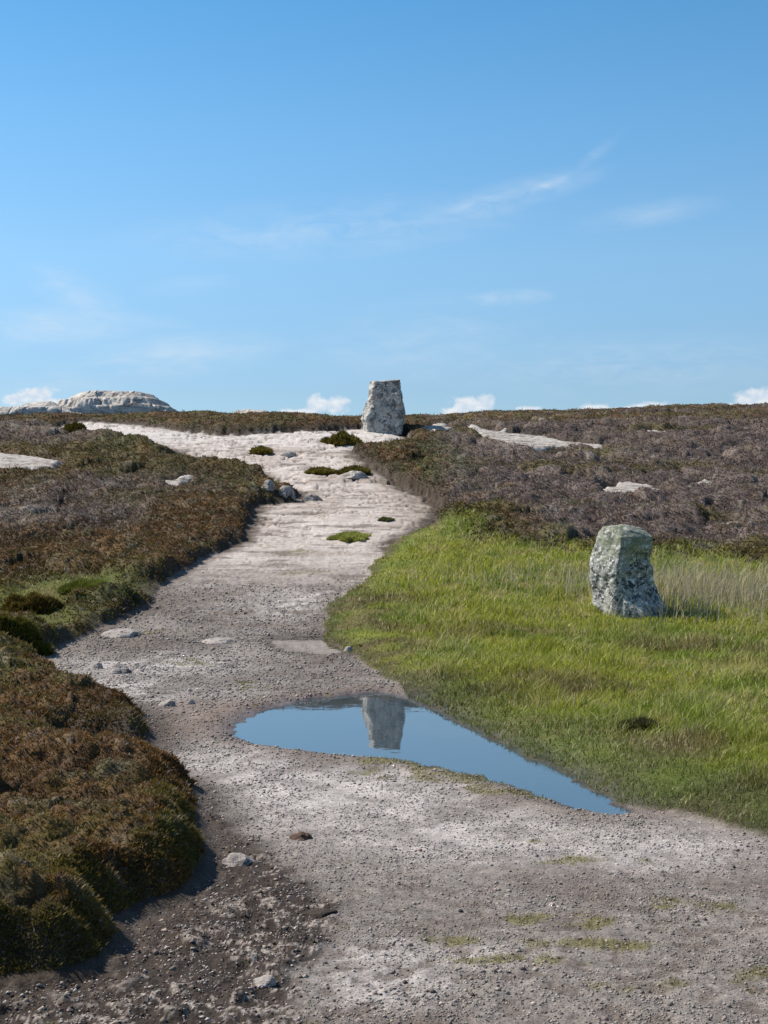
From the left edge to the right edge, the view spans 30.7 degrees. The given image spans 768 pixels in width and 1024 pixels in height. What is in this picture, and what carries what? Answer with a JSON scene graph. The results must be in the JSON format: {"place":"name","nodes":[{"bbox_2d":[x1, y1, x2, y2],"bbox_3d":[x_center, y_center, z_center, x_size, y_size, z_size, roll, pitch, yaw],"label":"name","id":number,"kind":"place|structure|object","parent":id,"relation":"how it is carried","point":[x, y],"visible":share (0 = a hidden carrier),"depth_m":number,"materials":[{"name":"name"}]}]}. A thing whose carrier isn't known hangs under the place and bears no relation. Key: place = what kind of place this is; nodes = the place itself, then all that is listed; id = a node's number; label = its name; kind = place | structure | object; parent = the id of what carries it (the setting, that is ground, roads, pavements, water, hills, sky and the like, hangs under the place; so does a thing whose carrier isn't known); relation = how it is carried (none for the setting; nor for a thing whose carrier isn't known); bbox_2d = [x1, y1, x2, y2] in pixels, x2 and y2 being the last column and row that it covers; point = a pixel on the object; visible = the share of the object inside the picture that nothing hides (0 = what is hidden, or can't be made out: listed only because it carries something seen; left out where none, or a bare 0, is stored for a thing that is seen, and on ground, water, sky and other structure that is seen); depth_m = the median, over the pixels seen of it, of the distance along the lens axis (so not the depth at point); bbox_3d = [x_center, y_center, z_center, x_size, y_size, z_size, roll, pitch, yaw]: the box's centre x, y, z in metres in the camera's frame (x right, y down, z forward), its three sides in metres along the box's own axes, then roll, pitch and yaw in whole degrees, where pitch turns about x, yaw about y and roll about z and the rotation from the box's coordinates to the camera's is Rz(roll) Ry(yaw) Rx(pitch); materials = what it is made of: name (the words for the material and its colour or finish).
{"place":"outdoors","nodes":[
{"label":"outdoors","id":0,"kind":"place"},
{"bbox_2d":[0,420,767,1023],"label":"path","id":1,"kind":"structure","parent":0,"point":[290,542],"depth_m":6.22,"materials":[{"name":"grey gravel"}]},
{"bbox_2d":[60,421,86,432],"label":"heather clump","id":2,"kind":"object","parent":1,"relation":"on","point":[74,427],"visible":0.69,"depth_m":44.70,"materials":[{"name":"green plant"}]},
{"bbox_2d":[92,662,102,668],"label":"rock","id":3,"kind":"object","parent":1,"relation":"on","point":[96,665],"visible":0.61,"depth_m":14.15,"materials":[{"name":"stone"}]},
{"bbox_2d":[107,664,132,673],"bbox_3d":[-2.591,1.572,13.781,0.260,0.162,0.209,0,0,0],"label":"rock","id":4,"kind":"object","parent":1,"relation":"on","point":[119,669],"visible":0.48,"depth_m":13.72,"materials":[{"name":"stone"}]},
{"bbox_2d":[101,628,142,637],"bbox_3d":[-3.216,1.501,17.209,0.500,0.140,0.672,0,0,0],"label":"rock","id":5,"kind":"object","parent":1,"relation":"on","point":[125,633],"visible":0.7,"depth_m":17.00,"materials":[{"name":"stone"}]},
{"bbox_2d":[158,699,175,706],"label":"rock","id":6,"kind":"object","parent":1,"relation":"on","point":[168,703],"visible":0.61,"depth_m":11.47,"materials":[{"name":"stone"}]},
{"bbox_2d":[186,699,195,703],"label":"rock","id":7,"kind":"object","parent":1,"relation":"on","point":[191,701],"visible":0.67,"depth_m":11.60,"materials":[{"name":"stone"}]},
{"bbox_2d":[202,637,237,643],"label":"rock","id":8,"kind":"object","parent":1,"relation":"on","point":[220,640],"visible":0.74,"depth_m":16.41,"materials":[{"name":"stone"}]},
{"bbox_2d":[222,853,253,866],"bbox_3d":[-0.650,1.561,6.260,0.148,0.072,0.141,0,0,0],"label":"rock","id":9,"kind":"object","parent":1,"relation":"on","point":[235,859],"visible":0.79,"depth_m":6.22,"materials":[{"name":"stone"}]},
{"bbox_2d":[249,445,273,455],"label":"heather clump","id":10,"kind":"object","parent":1,"relation":"on","point":[262,450],"visible":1,"depth_m":40.44,"materials":[{"name":"green plant"}]},
{"bbox_2d":[253,975,275,987],"bbox_3d":[-0.392,1.558,4.640,0.071,0.043,0.072,0,0,-23],"label":"rock","id":11,"kind":"object","parent":1,"relation":"on","point":[267,981],"visible":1,"depth_m":4.63,"materials":[{"name":"stone"}]},
{"bbox_2d":[261,480,274,490],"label":"boulder","id":12,"kind":"object","parent":1,"relation":"on","point":[269,485],"visible":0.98,"depth_m":32.91,"materials":[{"name":"stone"}]},
{"bbox_2d":[279,485,294,500],"bbox_3d":[-2.319,-0.412,32.991,0.462,0.434,0.337,0,0,0],"label":"boulder","id":13,"kind":"object","parent":1,"relation":"on","point":[285,491],"visible":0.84,"depth_m":32.91,"materials":[{"name":"stone"}]},
{"bbox_2d":[280,450,296,457],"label":"rock","id":14,"kind":"object","parent":1,"relation":"on","point":[288,453],"visible":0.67,"depth_m":40.05,"materials":[{"name":"stone"}]},
{"bbox_2d":[289,832,312,840],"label":"rock","id":15,"kind":"object","parent":1,"relation":"on","point":[300,836],"visible":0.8,"depth_m":6.71,"materials":[{"name":"stone"}]},
{"bbox_2d":[269,636,341,654],"bbox_3d":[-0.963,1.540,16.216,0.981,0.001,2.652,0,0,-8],"label":"rock","id":16,"kind":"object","parent":1,"relation":"on","point":[319,645],"depth_m":16.15,"materials":[{"name":"grey stone"}]},
{"bbox_2d":[302,494,323,501],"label":"boulder","id":17,"kind":"object","parent":1,"relation":"on","point":[310,497],"visible":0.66,"depth_m":32.92,"materials":[{"name":"stone"}]},
{"bbox_2d":[303,466,334,475],"bbox_3d":[-1.652,-1.088,36.979,0.869,0.320,0.839,0,0,-32],"label":"heather clump","id":18,"kind":"object","parent":1,"relation":"on","point":[320,470],"visible":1,"depth_m":36.78,"materials":[{"name":"green plant"}]},
{"bbox_2d":[302,908,336,918],"bbox_3d":[-0.252,1.572,5.458,0.141,0.050,0.098,0,0,0],"label":"peat clod","id":19,"kind":"object","parent":1,"relation":"on","point":[319,913],"visible":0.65,"depth_m":5.44,"materials":[{"name":"soil"}]},
{"bbox_2d":[319,428,363,445],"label":"heather clump","id":20,"kind":"object","parent":1,"relation":"on","point":[342,438],"visible":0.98,"depth_m":42.36,"materials":[{"name":"green plant"}]},
{"bbox_2d":[326,530,371,542],"bbox_3d":[-0.694,0.480,27.478,0.912,0.274,0.933,0,0,0],"label":"grass tuft","id":21,"kind":"object","parent":1,"relation":"on","point":[349,537],"visible":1,"depth_m":27.37,"materials":[{"name":"green plant"}]},
{"bbox_2d":[336,471,367,479],"bbox_3d":[-0.775,-0.924,36.259,0.802,0.292,0.633,0,0,-41],"label":"rock","id":22,"kind":"object","parent":1,"relation":"on","point":[353,475],"visible":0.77,"depth_m":36.06,"materials":[{"name":"stone"}]},
{"bbox_2d":[334,464,372,475],"bbox_3d":[-0.810,-1.103,36.866,1.056,0.365,0.892,0,0,0],"label":"heather clump","id":23,"kind":"object","parent":1,"relation":"on","point":[363,469],"visible":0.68,"depth_m":36.62,"materials":[{"name":"green plant"}]},
{"bbox_2d":[361,379,405,435],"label":"standing stone","id":24,"kind":"object","parent":1,"relation":"on","point":[384,412],"visible":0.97,"depth_m":44.66,"materials":[{"name":"grey stone"}]},
{"bbox_2d":[377,516,394,521],"bbox_3d":[0.036,0.146,29.612,0.378,0.161,0.385,0,0,16],"label":"grass tuft","id":25,"kind":"object","parent":1,"relation":"on","point":[385,519],"visible":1,"depth_m":29.55,"materials":[{"name":"green plant"}]},
{"bbox_2d":[233,693,629,814],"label":"water","id":26,"kind":"structure","parent":1,"relation":"on","point":[382,725],"depth_m":9.98,"materials":[{"name":"blue liquid"}]},
{"bbox_2d":[110,553,767,1023],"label":"moss","id":27,"kind":"object","parent":1,"relation":"on","point":[510,789],"visible":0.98,"depth_m":5.45,"materials":[{"name":"green plant"}]},
{"bbox_2d":[0,403,767,986],"bbox_3d":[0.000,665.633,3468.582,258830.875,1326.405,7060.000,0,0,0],"label":"ground","id":28,"kind":"structure","parent":0,"point":[120,939],"depth_m":22.18,"materials":[{"name":"green plant"}]},
{"bbox_2d":[0,613,55,655],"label":"heather bush","id":29,"kind":"object","parent":28,"relation":"on","point":[24,629],"visible":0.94,"depth_m":15.11,"materials":[{"name":"green plant"}]},
{"bbox_2d":[0,453,61,469],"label":"rock slab","id":30,"kind":"object","parent":28,"relation":"on","point":[20,461],"visible":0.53,"depth_m":37.62,"materials":[{"name":"stone"}]},
{"bbox_2d":[0,590,65,613],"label":"heather bush","id":31,"kind":"object","parent":28,"relation":"on","point":[36,602],"visible":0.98,"depth_m":18.17,"materials":[{"name":"plant"}]},
{"bbox_2d":[0,401,82,414],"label":"rock outcrop","id":32,"kind":"object","parent":28,"relation":"on","point":[39,407],"visible":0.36,"depth_m":53.92,"materials":[{"name":"stone"}]},
{"bbox_2d":[0,554,155,642],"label":"grass","id":33,"kind":"structure","parent":28,"relation":"on","point":[66,575],"depth_m":20.50,"materials":[{"name":"green plant"}]},
{"bbox_2d":[56,578,111,594],"bbox_3d":[-4.263,1.067,20.085,0.945,0.272,0.703,0,0,0],"label":"grass tussock","id":34,"kind":"object","parent":28,"relation":"on","point":[71,585],"visible":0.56,"depth_m":19.94,"materials":[{"name":"green plant"}]},
{"bbox_2d":[57,390,176,414],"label":"rock outcrop","id":35,"kind":"object","parent":28,"relation":"on","point":[104,402],"visible":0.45,"depth_m":55.29,"materials":[{"name":"stone"}]},
{"bbox_2d":[165,475,193,485],"bbox_3d":[-5.092,-0.564,34.740,0.905,0.770,2.248,0,0,0],"label":"rock slab","id":36,"kind":"object","parent":28,"relation":"on","point":[184,479],"visible":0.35,"depth_m":34.64,"materials":[{"name":"stone"}]},
{"bbox_2d":[0,409,383,974],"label":"heather","id":37,"kind":"object","parent":28,"relation":"on","point":[180,789],"visible":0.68,"depth_m":10.12,"materials":[{"name":"brown plant"}]},
{"bbox_2d":[233,409,266,413],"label":"rock outcrop","id":38,"kind":"object","parent":28,"relation":"on","point":[245,411],"visible":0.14,"depth_m":55.57,"materials":[{"name":"stone"}]},
{"bbox_2d":[344,646,352,651],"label":"rock","id":39,"kind":"object","parent":28,"relation":"on","point":[348,648],"visible":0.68,"depth_m":15.29,"materials":[{"name":"stone"}]},
{"bbox_2d":[423,423,452,430],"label":"rock slab","id":40,"kind":"object","parent":28,"relation":"on","point":[442,426],"visible":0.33,"depth_m":44.51,"materials":[{"name":"stone"}]},
{"bbox_2d":[157,402,767,895],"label":"heather","id":41,"kind":"object","parent":28,"relation":"on","point":[187,850],"visible":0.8,"depth_m":33.71,"materials":[{"name":"brown plant"}]},
{"bbox_2d":[467,424,601,450],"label":"rock slab","id":42,"kind":"object","parent":28,"relation":"on","point":[541,443],"visible":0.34,"depth_m":42.13,"materials":[{"name":"stone"}]},
{"bbox_2d":[377,537,767,636],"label":"dry grass","id":43,"kind":"structure","parent":28,"relation":"on","point":[725,580],"depth_m":19.83,"materials":[{"name":"plant"}]},
{"bbox_2d":[589,524,665,618],"bbox_3d":[3.204,0.849,18.380,0.947,1.375,0.949,0,0,0],"label":"standing stone","id":44,"kind":"object","parent":28,"relation":"on","point":[620,564],"visible":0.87,"depth_m":18.20,"materials":[{"name":"stone"}]},
{"bbox_2d":[603,481,659,492],"bbox_3d":[6.031,-0.394,33.806,1.720,0.733,2.081,0,0,31],"label":"rock slab","id":45,"kind":"object","parent":28,"relation":"on","point":[623,487],"visible":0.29,"depth_m":33.97,"materials":[{"name":"stone"}]},
{"bbox_2d":[615,715,659,731],"bbox_3d":[1.733,1.454,9.586,0.343,0.135,0.327,0,0,0],"label":"sedge tuft","id":46,"kind":"object","parent":28,"relation":"on","point":[642,723],"visible":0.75,"depth_m":9.53,"materials":[{"name":"green plant"}]},
{"bbox_2d":[0,0,767,415],"label":"sky","id":47,"kind":"structure","parent":0,"point":[229,206],"materials":[{"name":"blue"}]},
{"bbox_2d":[324,507,767,835],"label":"grass","id":48,"kind":"structure","parent":0,"point":[692,717],"depth_m":13.87,"materials":[{"name":"green plant"}]}
]}

